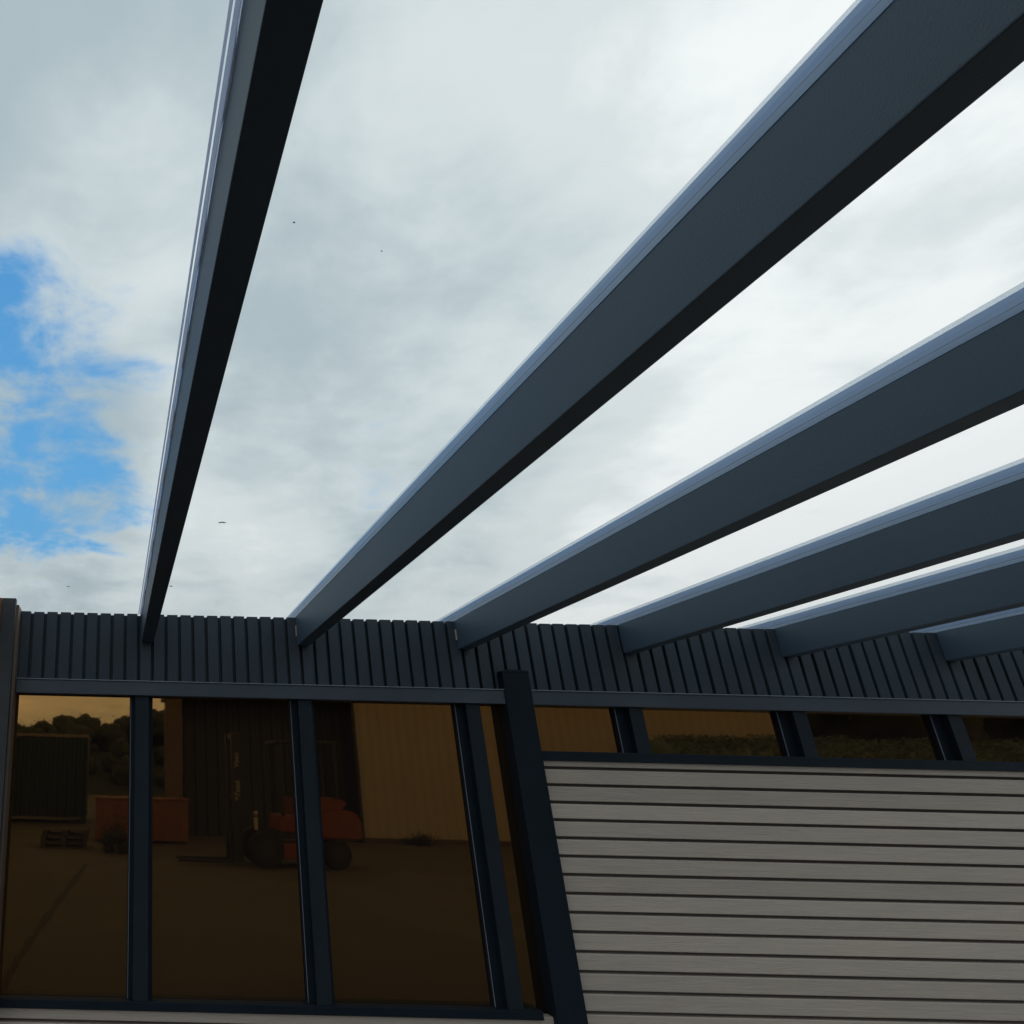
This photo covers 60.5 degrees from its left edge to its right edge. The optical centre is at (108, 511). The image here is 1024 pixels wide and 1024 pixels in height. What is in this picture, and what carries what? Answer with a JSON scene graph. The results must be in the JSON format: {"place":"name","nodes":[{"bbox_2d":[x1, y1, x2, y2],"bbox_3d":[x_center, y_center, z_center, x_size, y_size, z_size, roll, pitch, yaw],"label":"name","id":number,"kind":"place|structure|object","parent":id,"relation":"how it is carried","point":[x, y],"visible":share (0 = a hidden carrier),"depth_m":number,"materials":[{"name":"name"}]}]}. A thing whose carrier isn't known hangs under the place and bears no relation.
{"place":"outdoors","nodes":[
{"label":"outdoors","id":0,"kind":"place"},
{"bbox_2d":[0,0,1023,627],"label":"sky","id":1,"kind":"structure","parent":0,"point":[499,157],"materials":[{"name":"white"}]},
{"label":"ground","id":2,"kind":"structure","parent":0,"visible":0},
{"bbox_2d":[0,598,2,627],"bbox_3d":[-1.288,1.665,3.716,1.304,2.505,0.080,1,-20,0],"label":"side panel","id":3,"kind":"object","parent":2,"relation":"on","point":[1,599],"visible":0.5,"depth_m":4.08,"materials":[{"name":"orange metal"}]},
{"bbox_2d":[0,598,21,943],"bbox_3d":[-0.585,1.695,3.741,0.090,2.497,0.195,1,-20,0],"label":"corner column","id":4,"kind":"structure","parent":2,"relation":"on","point":[10,631],"depth_m":3.90,"materials":[{"name":"grey metal"}]},
{"bbox_2d":[0,611,1023,1023],"bbox_3d":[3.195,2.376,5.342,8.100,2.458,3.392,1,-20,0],"label":"garden room","id":5,"kind":"object","parent":2,"relation":"on","point":[240,821],"visible":0.87,"depth_m":3.84,"materials":[{"name":"black metal"}]},
{"bbox_2d":[138,0,1023,660],"bbox_3d":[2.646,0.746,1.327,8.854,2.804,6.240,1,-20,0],"label":"pergola","id":6,"kind":"object","parent":5,"relation":"attached to","point":[858,100],"visible":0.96,"depth_m":1.77,"materials":[{"name":"metal"}]},
{"bbox_2d":[497,670,587,1023],"bbox_3d":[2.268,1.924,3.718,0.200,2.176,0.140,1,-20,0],"label":"square post","id":7,"kind":"object","parent":2,"relation":"on","point":[557,961],"visible":1,"depth_m":3.75,"materials":[{"name":"black metal"}]}
]}

